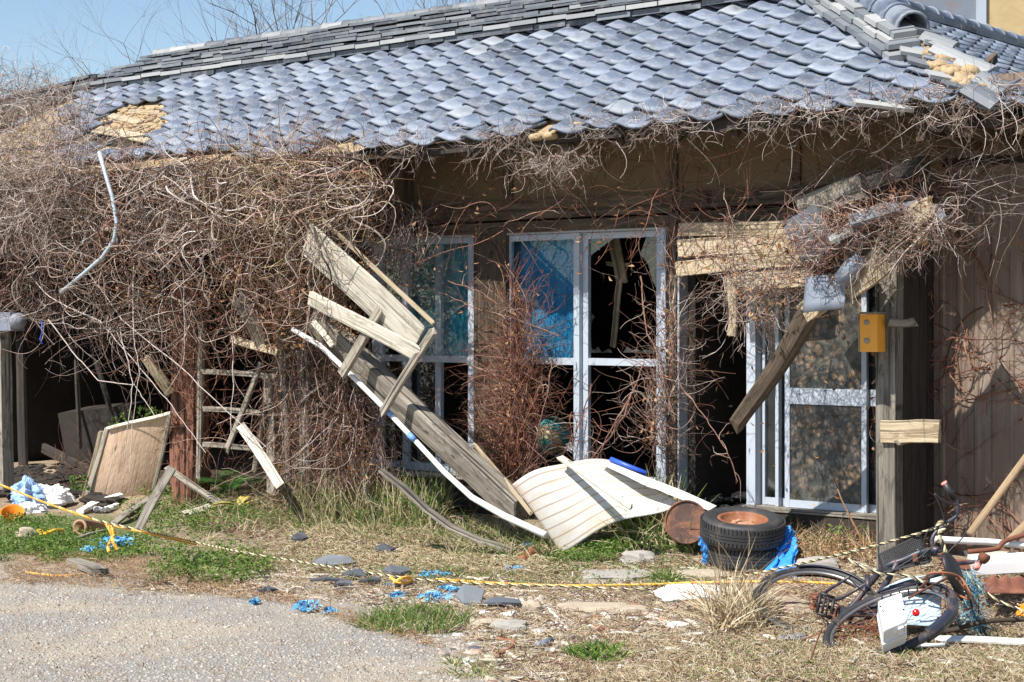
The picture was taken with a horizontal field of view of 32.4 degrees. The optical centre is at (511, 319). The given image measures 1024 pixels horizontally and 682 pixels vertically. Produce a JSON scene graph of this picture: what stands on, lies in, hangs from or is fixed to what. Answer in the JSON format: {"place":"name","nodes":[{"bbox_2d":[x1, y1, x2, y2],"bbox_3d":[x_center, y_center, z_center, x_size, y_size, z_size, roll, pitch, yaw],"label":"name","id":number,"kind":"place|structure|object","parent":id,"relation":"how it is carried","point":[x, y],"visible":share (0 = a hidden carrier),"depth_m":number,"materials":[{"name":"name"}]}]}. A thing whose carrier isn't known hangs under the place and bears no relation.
{"place":"outdoors","nodes":[
{"label":"outdoors","id":0,"kind":"place"},
{"bbox_2d":[0,0,475,123],"label":"sky","id":1,"kind":"structure","parent":0,"point":[119,16],"materials":[{"name":"blue"}]},
{"bbox_2d":[203,574,550,680],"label":"edge gravel","id":2,"kind":"structure","parent":0,"point":[459,642],"depth_m":8.92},
{"bbox_2d":[0,444,1023,681],"bbox_3d":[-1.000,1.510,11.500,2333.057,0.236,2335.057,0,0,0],"label":"ground","id":3,"kind":"structure","parent":0,"point":[112,515],"depth_m":9.50,"materials":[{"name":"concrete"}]},
{"bbox_2d":[0,331,14,490],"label":"shed post","id":4,"kind":"object","parent":3,"relation":"on","point":[6,438],"visible":0.89,"depth_m":15.32,"materials":[{"name":"grey wood"}]},
{"bbox_2d":[15,334,27,465],"bbox_3d":[-4.889,0.871,17.559,0.094,1.467,0.519,0,0,-20],"label":"dark timber","id":5,"kind":"object","parent":3,"relation":"on","point":[22,434],"visible":0.88,"depth_m":17.55,"materials":[{"name":"grey wood"}]},
{"bbox_2d":[10,475,44,504],"bbox_3d":[-4.087,1.472,14.869,0.309,0.327,0.286,0,0,0],"label":"plastic bag","id":6,"kind":"object","parent":3,"relation":"on","point":[27,485],"visible":0.69,"depth_m":14.80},
{"bbox_2d":[0,508,83,560],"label":"weed patch","id":7,"kind":"object","parent":3,"relation":"on","point":[36,538],"visible":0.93,"depth_m":12.63,"materials":[{"name":"green plant"}]},
{"bbox_2d":[38,483,75,508],"bbox_3d":[-3.941,1.514,14.963,0.420,0.240,0.268,0,0,14],"label":"plastic bag","id":8,"kind":"object","parent":3,"relation":"on","point":[57,494],"visible":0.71,"depth_m":14.91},
{"bbox_2d":[31,527,195,563],"bbox_3d":[-2.717,1.568,12.343,1.080,0.101,1.718,0,0,0],"label":"weed patch","id":9,"kind":"object","parent":3,"relation":"on","point":[138,547],"visible":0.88,"depth_m":12.02,"materials":[{"name":"green plant"}]},
{"bbox_2d":[0,464,230,506],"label":"shed rubble","id":10,"kind":"object","parent":3,"relation":"on","point":[34,472],"visible":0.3,"depth_m":16.06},
{"bbox_2d":[58,398,168,464],"bbox_3d":[-3.873,1.110,17.122,0.965,0.700,0.488,0,0,24],"label":"old chest","id":11,"kind":"object","parent":10,"relation":"on","point":[95,419],"visible":0.36,"depth_m":16.98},
{"bbox_2d":[86,411,172,495],"bbox_3d":[-3.159,1.158,14.894,1.142,0.816,0.311,0,0,37],"label":"plywood panel","id":12,"kind":"object","parent":10,"relation":"on","point":[110,463],"visible":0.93,"depth_m":14.89,"materials":[{"name":"brown wood"}]},
{"bbox_2d":[134,466,175,528],"bbox_3d":[-2.741,1.366,13.504,0.340,0.478,0.064,0,0,-35],"label":"broken lath","id":13,"kind":"object","parent":3,"relation":"on","point":[156,494],"visible":0.98,"depth_m":13.50,"materials":[{"name":"grey wood"}]},
{"bbox_2d":[114,480,262,534],"bbox_3d":[-2.714,1.478,14.431,0.986,0.277,2.916,0,0,-21],"label":"weed patch","id":14,"kind":"object","parent":3,"relation":"on","point":[193,519],"visible":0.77,"depth_m":13.87,"materials":[{"name":"green plant"}]},
{"bbox_2d":[169,283,210,503],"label":"bark pillar","id":15,"kind":"structure","parent":3,"relation":"on","point":[182,403],"depth_m":14.55,"materials":[{"name":"wood"}]},
{"bbox_2d":[136,539,285,586],"bbox_3d":[-1.883,1.555,11.284,0.910,0.146,1.618,0,0,0],"label":"weed patch","id":16,"kind":"object","parent":3,"relation":"on","point":[225,557],"visible":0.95,"depth_m":11.15,"materials":[{"name":"green plant"}]},
{"bbox_2d":[118,284,319,512],"bbox_3d":[-2.414,0.631,14.053,2.447,2.188,1.101,0,0,42],"label":"vine screen","id":17,"kind":"object","parent":3,"relation":"on","point":[216,376],"visible":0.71,"depth_m":14.06,"materials":[{"name":"plant"}]},
{"bbox_2d":[196,314,277,479],"bbox_3d":[-2.210,0.631,14.106,0.925,1.366,0.052,0,0,38],"label":"broken lattice","id":18,"kind":"object","parent":17,"relation":"attached to","point":[200,422],"visible":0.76,"depth_m":14.31,"materials":[{"name":"grey wood"}]},
{"bbox_2d":[224,362,263,453],"bbox_3d":[-2.111,0.694,13.852,0.344,0.736,0.043,0,0,21],"label":"leaning stick","id":19,"kind":"object","parent":18,"relation":"on","point":[242,411],"visible":0.94,"depth_m":13.84,"materials":[{"name":"grey wood"}]},
{"bbox_2d":[0,548,448,649],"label":"straw fringe","id":20,"kind":"object","parent":3,"relation":"on","point":[123,575],"visible":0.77,"depth_m":10.74,"materials":[{"name":"plant"}]},
{"bbox_2d":[163,472,304,536],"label":"tall grass","id":21,"kind":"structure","parent":3,"relation":"on","point":[237,495],"depth_m":13.95,"materials":[{"name":"plant"}]},
{"bbox_2d":[0,567,495,681],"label":"gravel","id":22,"kind":"structure","parent":3,"relation":"on","point":[215,614],"depth_m":8.59,"materials":[{"name":"gravel"}]},
{"bbox_2d":[262,378,276,495],"bbox_3d":[-1.918,0.905,13.949,0.069,0.971,0.212,0,0,-36],"label":"upright plank","id":23,"kind":"object","parent":3,"relation":"on","point":[270,423],"visible":0.65,"depth_m":13.94,"materials":[{"name":"grey wood"}]},
{"bbox_2d":[83,0,473,73],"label":"bare tree","id":24,"kind":"object","parent":3,"relation":"on","point":[276,22],"visible":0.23,"depth_m":25.52,"materials":[{"name":"plant"}]},
{"bbox_2d":[279,333,291,494],"bbox_3d":[-1.785,0.740,13.845,0.067,1.268,0.207,0,0,-24],"label":"upright plank","id":25,"kind":"object","parent":3,"relation":"on","point":[283,391],"visible":0.56,"depth_m":13.83,"materials":[{"name":"brown wood"}]},
{"bbox_2d":[297,347,311,494],"bbox_3d":[-1.619,0.790,13.707,0.201,1.162,0.088,0,0,40],"label":"upright plank","id":26,"kind":"object","parent":3,"relation":"on","point":[304,380],"visible":0.61,"depth_m":13.70,"materials":[{"name":"brown wood"}]},
{"bbox_2d":[207,258,433,529],"bbox_3d":[-1.437,0.800,13.662,1.486,2.634,2.298,0,0,-42],"label":"rooted vine","id":27,"kind":"object","parent":3,"relation":"on","point":[337,394],"visible":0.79,"depth_m":13.47,"materials":[{"name":"plant"}]},
{"bbox_2d":[236,422,284,488],"bbox_3d":[-1.922,1.033,13.443,0.070,0.468,0.716,0,0,-34],"label":"leaning board","id":28,"kind":"object","parent":27,"relation":"on","point":[269,469],"visible":0.98,"depth_m":13.42,"materials":[{"name":"white wood"}]},
{"bbox_2d":[263,445,466,528],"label":"tall grass","id":29,"kind":"structure","parent":3,"relation":"on","point":[400,504],"depth_m":13.16,"materials":[{"name":"plant"}]},
{"bbox_2d":[345,593,486,635],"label":"grass tuft","id":30,"kind":"object","parent":3,"relation":"on","point":[417,619],"visible":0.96,"depth_m":9.17,"materials":[{"name":"plant"}]},
{"bbox_2d":[307,310,530,526],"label":"fallen beam","id":31,"kind":"structure","parent":3,"relation":"on","point":[475,470],"depth_m":12.33,"materials":[{"name":"grey wood"}]},
{"bbox_2d":[291,327,547,537],"bbox_3d":[-0.708,0.737,12.306,2.567,1.364,0.054,0,0,43],"label":"white pipe","id":32,"kind":"object","parent":3,"relation":"on","point":[457,483],"visible":0.98,"depth_m":12.09,"materials":[{"name":"plastic"}]},
{"bbox_2d":[302,218,436,416],"bbox_3d":[-1.020,-0.023,12.481,1.299,1.422,0.136,0,0,36],"label":"fallen board frame","id":33,"kind":"object","parent":32,"relation":"attached to","point":[393,322],"visible":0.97,"depth_m":12.42,"materials":[{"name":"brown wood"}]},
{"bbox_2d":[136,510,705,584],"bbox_3d":[-0.951,1.515,12.031,4.957,0.230,2.474,0,0,36],"label":"ground cover","id":34,"kind":"object","parent":3,"relation":"on","point":[397,556],"visible":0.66,"depth_m":11.44,"materials":[{"name":"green plant"}]},
{"bbox_2d":[262,520,602,576],"bbox_3d":[-0.639,1.543,11.979,2.996,0.144,1.597,0,0,40],"label":"thick straw","id":35,"kind":"object","parent":3,"relation":"on","point":[391,556],"visible":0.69,"depth_m":11.89,"materials":[{"name":"plant"}]},
{"bbox_2d":[378,469,516,552],"bbox_3d":[-0.437,1.282,11.862,0.968,0.528,0.139,0,0,19],"label":"warped board","id":36,"kind":"object","parent":3,"relation":"on","point":[416,499],"visible":0.97,"depth_m":11.86,"materials":[{"name":"grey wood"}]},
{"bbox_2d":[48,502,934,590],"bbox_3d":[-0.067,1.327,10.340,5.263,0.575,1.609,0,0,23],"label":"rope","id":37,"kind":"object","parent":3,"relation":"on","point":[751,574],"visible":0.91,"depth_m":10.41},
{"bbox_2d":[420,513,590,559],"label":"tall grass","id":38,"kind":"structure","parent":3,"relation":"on","point":[461,547],"depth_m":11.89,"materials":[{"name":"plant"}]},
{"bbox_2d":[373,282,637,521],"bbox_3d":[-0.087,0.674,12.689,2.070,1.908,0.976,0,0,44],"label":"loose vine","id":39,"kind":"object","parent":3,"relation":"on","point":[489,383],"visible":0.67,"depth_m":12.67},
{"bbox_2d":[0,0,1023,573],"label":"abandoned house","id":40,"kind":"structure","parent":3,"relation":"on","point":[466,64],"depth_m":12.65,"materials":[{"name":"tile"}]},
{"bbox_2d":[0,31,150,279],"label":"vine heap","id":41,"kind":"object","parent":40,"relation":"on","point":[34,138],"visible":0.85,"depth_m":14.94,"materials":[{"name":"plant"}]},
{"bbox_2d":[59,151,118,293],"bbox_3d":[-3.405,-0.779,14.160,0.741,1.143,0.034,0,0,39],"label":"conduit pipe","id":42,"kind":"object","parent":41,"relation":"on","point":[104,254],"visible":0.99,"depth_m":14.02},
{"bbox_2d":[0,212,265,478],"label":"vine fringe","id":43,"kind":"object","parent":40,"relation":"hanging from","point":[99,321],"visible":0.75,"depth_m":14.61,"materials":[{"name":"plant"}]},
{"bbox_2d":[0,59,395,359],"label":"vine underlayer","id":44,"kind":"object","parent":40,"relation":"on","point":[86,320],"visible":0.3,"depth_m":14.49,"materials":[{"name":"plant"}]},
{"bbox_2d":[50,167,381,494],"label":"dead leaves","id":45,"kind":"object","parent":44,"relation":"on","point":[286,310],"visible":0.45,"depth_m":13.44,"materials":[{"name":"brown plant"}]},
{"bbox_2d":[0,40,403,411],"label":"vine thicket","id":46,"kind":"object","parent":40,"relation":"on","point":[247,266],"visible":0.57,"depth_m":13.81,"materials":[{"name":"plant"}]},
{"bbox_2d":[228,290,270,347],"bbox_3d":[-2.004,0.005,13.472,0.328,0.467,0.146,0,0,-22],"label":"rotten post end","id":47,"kind":"object","parent":46,"relation":"attached to","point":[250,327],"visible":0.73,"depth_m":13.44,"materials":[{"name":"grey wood"}]},
{"bbox_2d":[153,82,413,330],"bbox_3d":[-1.745,-0.872,13.222,2.739,1.914,1.087,0,0,44],"label":"golden vine","id":48,"kind":"object","parent":40,"relation":"on","point":[256,166],"visible":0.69,"depth_m":12.98,"materials":[{"name":"brown plant"}]},
{"bbox_2d":[355,183,461,307],"bbox_3d":[-0.801,-0.493,13.146,0.950,1.077,1.080,0,0,0],"label":"window vine","id":49,"kind":"object","parent":40,"relation":"attached to","point":[402,245],"depth_m":13.13,"materials":[{"name":"plant"}]},
{"bbox_2d":[441,234,577,520],"bbox_3d":[-0.005,0.457,12.804,1.170,2.179,1.031,0,0,29],"label":"vine curtain","id":50,"kind":"object","parent":40,"relation":"hanging from","point":[504,437],"visible":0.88,"depth_m":12.71,"materials":[{"name":"plant"}]},
{"bbox_2d":[383,225,826,501],"bbox_3d":[0.496,0.285,12.244,3.762,1.813,0.423,0,0,39],"label":"climbing vine","id":51,"kind":"object","parent":40,"relation":"attached to","point":[621,417],"visible":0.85,"depth_m":12.10,"materials":[{"name":"plant"}]},
{"bbox_2d":[373,174,935,510],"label":"withered leaves","id":52,"kind":"object","parent":51,"relation":"attached to","point":[736,292],"visible":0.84,"depth_m":11.28,"materials":[{"name":"brown plant"}]},
{"bbox_2d":[577,199,735,485],"bbox_3d":[1.060,0.221,11.879,1.105,2.042,0.917,0,0,41],"label":"vine curtain","id":53,"kind":"object","parent":40,"relation":"hanging from","point":[659,412],"visible":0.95,"depth_m":11.84,"materials":[{"name":"plant"}]},
{"bbox_2d":[296,59,1022,188],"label":"eave vine","id":54,"kind":"object","parent":40,"relation":"attached to","point":[822,105],"visible":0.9,"depth_m":10.97,"materials":[{"name":"plant"}]},
{"bbox_2d":[503,136,605,222],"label":"vine tuft","id":55,"kind":"object","parent":54,"relation":"hanging from","point":[565,164],"visible":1,"depth_m":11.77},
{"bbox_2d":[337,61,1022,309],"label":"wall creeper","id":56,"kind":"object","parent":40,"relation":"attached to","point":[701,176],"depth_m":11.75,"materials":[{"name":"plant"}]},
{"bbox_2d":[762,268,784,505],"bbox_3d":[1.770,0.354,11.648,0.242,1.748,0.030,0,0,39],"label":"sliding door","id":57,"kind":"structure","parent":40,"relation":"in","point":[765,500],"depth_m":11.71,"materials":[{"name":"metal"}]},
{"bbox_2d":[648,147,987,363],"bbox_3d":[1.726,-0.325,10.561,0.777,1.263,2.574,0,0,-38],"label":"canopy vine","id":58,"kind":"object","parent":40,"relation":"attached to","point":[818,238],"visible":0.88,"depth_m":10.22,"materials":[{"name":"plant"}]},
{"bbox_2d":[729,306,819,433],"bbox_3d":[1.606,0.311,10.790,0.129,0.819,0.784,0,0,-35],"label":"wooden beam","id":59,"kind":"object","parent":58,"relation":"attached to","point":[791,343],"visible":1,"depth_m":10.73,"materials":[{"name":"brown wood"}]},
{"bbox_2d":[795,197,934,321],"bbox_3d":[2.035,-0.330,10.223,0.073,0.729,0.991,0,0,-41],"label":"canopy plank","id":60,"kind":"object","parent":59,"relation":"on","point":[808,316],"visible":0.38,"depth_m":9.99,"materials":[{"name":"beige wood"}]},
{"bbox_2d":[782,203,831,261],"bbox_3d":[1.817,-0.528,10.752,0.353,0.365,0.051,0,0,22],"label":"canopy tile","id":61,"kind":"object","parent":58,"relation":"attached to","point":[805,215],"visible":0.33,"depth_m":10.76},
{"bbox_2d":[802,274,846,312],"bbox_3d":[1.826,-0.160,10.269,0.276,0.238,0.072,0,0,34],"label":"hanging metal plate","id":62,"kind":"object","parent":58,"relation":"hanging from","point":[822,297],"visible":0.91,"depth_m":10.27,"materials":[{"name":"metal"}]},
{"bbox_2d":[846,247,892,299],"bbox_3d":[2.043,-0.269,10.092,0.049,0.305,0.369,0,0,-40],"label":"canopy plank","id":63,"kind":"object","parent":58,"relation":"attached to","point":[878,275],"visible":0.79,"depth_m":10.07,"materials":[{"name":"beige wood"}]},
{"bbox_2d":[785,238,868,512],"bbox_3d":[2.030,0.354,11.375,0.591,1.748,0.030,0,0,39],"label":"sliding door","id":64,"kind":"structure","parent":40,"relation":"in","point":[809,481],"depth_m":11.35,"materials":[{"name":"metal"}]},
{"bbox_2d":[856,312,885,351],"bbox_3d":[2.155,0.072,10.530,0.139,0.239,0.150,0,0,39],"label":"mailbox","id":65,"kind":"object","parent":40,"relation":"hanging from","point":[871,331],"visible":1,"depth_m":10.48,"materials":[{"name":"orange paint"}]},
{"bbox_2d":[743,116,1023,551],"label":"cladding creeper","id":66,"kind":"object","parent":40,"relation":"attached to","point":[972,376],"visible":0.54,"depth_m":10.82,"materials":[{"name":"plant"}]},
{"bbox_2d":[766,40,1023,292],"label":"corner creeper","id":67,"kind":"object","parent":40,"relation":"attached to","point":[967,182],"visible":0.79,"depth_m":10.31,"materials":[{"name":"plant"}]},
{"bbox_2d":[861,155,929,194],"bbox_3d":[2.284,-0.862,10.577,0.110,0.229,0.551,0,0,-39],"label":"canopy plank","id":68,"kind":"object","parent":40,"relation":"attached to","point":[876,177],"visible":0.88,"depth_m":10.50,"materials":[{"name":"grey wood"}]},
{"bbox_2d":[794,173,870,214],"bbox_3d":[1.978,-0.754,10.886,0.072,0.280,0.560,0,0,-39],"label":"canopy plank","id":69,"kind":"object","parent":68,"relation":"attached to","point":[847,187],"visible":0.66,"depth_m":10.82,"materials":[{"name":"grey wood"}]},
{"bbox_2d":[959,82,1005,110],"bbox_3d":[2.638,-1.248,9.837,0.233,0.188,0.156,0,0,45],"label":"loose roof tile","id":70,"kind":"object","parent":40,"relation":"on","point":[982,97],"visible":0.97,"depth_m":9.80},
{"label":"floor rubble","id":71,"kind":"object","parent":40,"relation":"on","visible":0},
{"bbox_2d":[527,413,571,465],"bbox_3d":[0.297,0.933,13.326,0.310,0.454,0.310,0,0,38],"label":"old globe","id":72,"kind":"object","parent":71,"relation":"on","point":[553,427],"visible":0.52,"depth_m":13.21,"materials":[{"name":"teal metal"}]},
{"bbox_2d":[386,579,723,681],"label":"rubble pieces","id":73,"kind":"object","parent":3,"relation":"on","point":[476,651],"visible":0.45,"depth_m":8.73,"materials":[{"name":"stone"}]},
{"bbox_2d":[411,554,701,587],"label":"ground cover","id":74,"kind":"object","parent":3,"relation":"on","point":[557,571],"visible":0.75,"depth_m":10.96,"materials":[{"name":"beige plant"}]},
{"bbox_2d":[117,523,1023,681],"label":"dry straw","id":75,"kind":"object","parent":3,"relation":"on","point":[596,619],"visible":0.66,"depth_m":9.09,"materials":[{"name":"plant"}]},
{"bbox_2d":[127,526,1023,681],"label":"fallen twigs","id":76,"kind":"object","parent":3,"relation":"on","point":[639,624],"visible":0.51,"depth_m":9.10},
{"bbox_2d":[130,530,1023,681],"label":"rubble chips","id":77,"kind":"object","parent":3,"relation":"on","point":[903,577],"visible":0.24,"depth_m":10.17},
{"bbox_2d":[444,593,715,639],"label":"plaster pieces","id":78,"kind":"object","parent":3,"relation":"on","point":[569,623],"visible":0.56,"depth_m":9.34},
{"bbox_2d":[539,525,642,564],"bbox_3d":[0.532,1.490,11.575,0.578,0.200,0.904,0,0,37],"label":"weed patch","id":79,"kind":"object","parent":3,"relation":"on","point":[588,549],"visible":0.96,"depth_m":11.52,"materials":[{"name":"green plant"}]},
{"bbox_2d":[512,459,677,550],"bbox_3d":[0.601,1.249,11.789,1.156,0.622,0.354,0,0,12],"label":"white metal sheet","id":80,"kind":"object","parent":3,"relation":"on","point":[566,504],"visible":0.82,"depth_m":11.72,"materials":[{"name":"metal"}]},
{"bbox_2d":[556,454,633,509],"bbox_3d":[0.543,1.057,11.495,0.056,0.317,0.692,0,0,-42],"label":"sheet batten","id":81,"kind":"object","parent":80,"relation":"on","point":[604,488],"visible":1,"depth_m":11.47,"materials":[{"name":"white wood"}]},
{"bbox_2d":[600,461,715,509],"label":"white trim","id":82,"kind":"structure","parent":80,"relation":"on","point":[671,490],"depth_m":11.52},
{"bbox_2d":[166,523,1023,681],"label":"sparse grass","id":83,"kind":"structure","parent":3,"relation":"on","point":[472,668],"depth_m":8.75,"materials":[{"name":"plant"}]},
{"bbox_2d":[252,497,937,557],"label":"base grass","id":84,"kind":"structure","parent":3,"relation":"on","point":[401,524],"depth_m":12.69,"materials":[{"name":"plant"}]},
{"bbox_2d":[173,528,1023,681],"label":"broken pieces","id":85,"kind":"object","parent":3,"relation":"on","point":[453,634],"visible":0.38,"depth_m":9.57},
{"bbox_2d":[561,636,639,665],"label":"grass tuft","id":86,"kind":"object","parent":3,"relation":"on","point":[579,650],"visible":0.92,"depth_m":8.27,"materials":[{"name":"green plant"}]},
{"bbox_2d":[579,569,651,583],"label":"concrete slab","id":87,"kind":"structure","parent":3,"relation":"on","point":[608,574],"depth_m":10.77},
{"bbox_2d":[235,532,1022,681],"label":"wood splinters","id":88,"kind":"object","parent":3,"relation":"on","point":[553,648],"visible":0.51,"depth_m":8.76,"materials":[{"name":"wood"}]},
{"bbox_2d":[436,578,836,586],"bbox_3d":[0.735,1.534,10.415,2.435,0.113,0.285,0,0,18],"label":"rope","id":89,"kind":"object","parent":3,"relation":"on","point":[753,581],"visible":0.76,"depth_m":10.46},
{"bbox_2d":[592,459,716,553],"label":"grass tuft","id":90,"kind":"object","parent":3,"relation":"on","point":[646,531],"visible":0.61,"depth_m":11.59,"materials":[{"name":"plant"}]},
{"bbox_2d":[664,500,706,545],"bbox_3d":[1.156,1.325,11.469,0.286,0.325,0.315,0,0,15],"label":"rusty drum","id":91,"kind":"object","parent":3,"relation":"on","point":[678,518],"visible":0.83,"depth_m":11.36,"materials":[{"name":"metal"}]},
{"bbox_2d":[652,584,752,602],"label":"concrete slab","id":92,"kind":"structure","parent":3,"relation":"on","point":[660,595],"depth_m":10.19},
{"bbox_2d":[657,528,821,633],"bbox_3d":[1.177,1.359,9.376,0.922,0.583,1.317,0,0,0],"label":"dry tuft","id":93,"kind":"object","parent":3,"relation":"on","point":[727,609],"visible":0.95,"depth_m":9.14,"materials":[{"name":"plant"}]},
{"bbox_2d":[707,545,783,572],"bbox_3d":[1.483,1.485,11.130,0.503,0.178,0.505,0,0,0],"label":"tyre","id":94,"kind":"object","parent":3,"relation":"on","point":[758,556],"visible":0.58,"depth_m":10.91,"materials":[{"name":"rubber"}]},
{"bbox_2d":[700,506,785,551],"bbox_3d":[1.453,1.317,11.099,0.536,0.234,0.546,0,0,0],"label":"tyre","id":95,"kind":"object","parent":94,"relation":"on","point":[736,524],"visible":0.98,"depth_m":10.93,"materials":[{"name":"rubber"}]},
{"bbox_2d":[764,526,797,576],"bbox_3d":[1.634,1.420,10.931,0.322,0.306,0.440,0,0,0],"label":"blue tarpaulin","id":96,"kind":"object","parent":3,"relation":"on","point":[789,555],"visible":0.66,"depth_m":10.96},
{"bbox_2d":[557,617,1023,681],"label":"short straw","id":97,"kind":"object","parent":3,"relation":"on","point":[1020,664],"visible":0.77,"depth_m":8.15,"materials":[{"name":"plant"}]},
{"bbox_2d":[768,492,953,563],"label":"dry weeds","id":98,"kind":"object","parent":3,"relation":"on","point":[814,552],"visible":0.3,"depth_m":10.99,"materials":[{"name":"brown plant"}]},
{"bbox_2d":[752,480,990,656],"bbox_3d":[1.774,1.225,8.991,1.027,0.812,1.268,0,0,-38],"label":"old bicycle","id":99,"kind":"object","parent":3,"relation":"on","point":[858,606],"visible":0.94,"depth_m":8.92,"materials":[{"name":"black metal"}]},
{"bbox_2d":[878,575,941,631],"bbox_3d":[2.005,1.413,8.848,0.382,0.266,0.263,0,0,0],"label":"pale blue panel","id":100,"kind":"object","parent":99,"relation":"on","point":[924,610],"visible":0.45,"depth_m":8.82,"materials":[{"name":"plastic"}]},
{"bbox_2d":[877,593,906,651],"bbox_3d":[1.798,1.433,8.329,0.139,0.262,0.266,0,0,0],"label":"white plastic case","id":101,"kind":"object","parent":3,"relation":"on","point":[892,621],"visible":1,"depth_m":8.26,"materials":[{"name":"plastic"}]},
{"bbox_2d":[909,0,1023,34],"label":"neighbour house","id":102,"kind":"structure","parent":3,"relation":"on","point":[1006,15],"depth_m":21.00,"materials":[{"name":"yellow paint"}]},
{"bbox_2d":[909,0,985,22],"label":"window frame","id":103,"kind":"structure","parent":102,"relation":"in","point":[969,9],"depth_m":21.02,"materials":[{"name":"metal"}]},
{"bbox_2d":[955,561,995,635],"bbox_3d":[2.352,1.448,8.979,0.246,0.477,0.492,0,0,13],"label":"blue netting","id":104,"kind":"object","parent":3,"relation":"on","point":[976,590],"visible":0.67,"depth_m":8.91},
{"bbox_2d":[935,636,1023,645],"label":"white strip","id":105,"kind":"object","parent":3,"relation":"on","point":[990,640],"visible":0.97,"depth_m":8.53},
{"bbox_2d":[983,575,1023,593],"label":"rusty sheet","id":106,"kind":"object","parent":3,"relation":"on","point":[1005,584],"visible":0.93,"depth_m":9.47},
{"bbox_2d":[970,552,1023,574],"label":"white plank","id":107,"kind":"object","parent":106,"relation":"on","point":[1000,563],"visible":0.89,"depth_m":9.65,"materials":[{"name":"plastic"}]},
{"bbox_2d":[964,550,1020,559],"bbox_3d":[2.777,1.346,9.950,0.444,0.086,0.060,0,0,0],"label":"grey plank","id":108,"kind":"object","parent":107,"relation":"on","point":[967,555],"visible":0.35,"depth_m":9.95,"materials":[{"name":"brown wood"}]},
{"bbox_2d":[934,536,1023,548],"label":"white pipe","id":109,"kind":"object","parent":108,"relation":"on","point":[981,541],"visible":0.8,"depth_m":9.92,"materials":[{"name":"plastic"}]},
{"bbox_2d":[966,454,1023,536],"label":"leaning pole","id":110,"kind":"object","parent":109,"relation":"on","point":[994,500],"visible":1,"depth_m":10.08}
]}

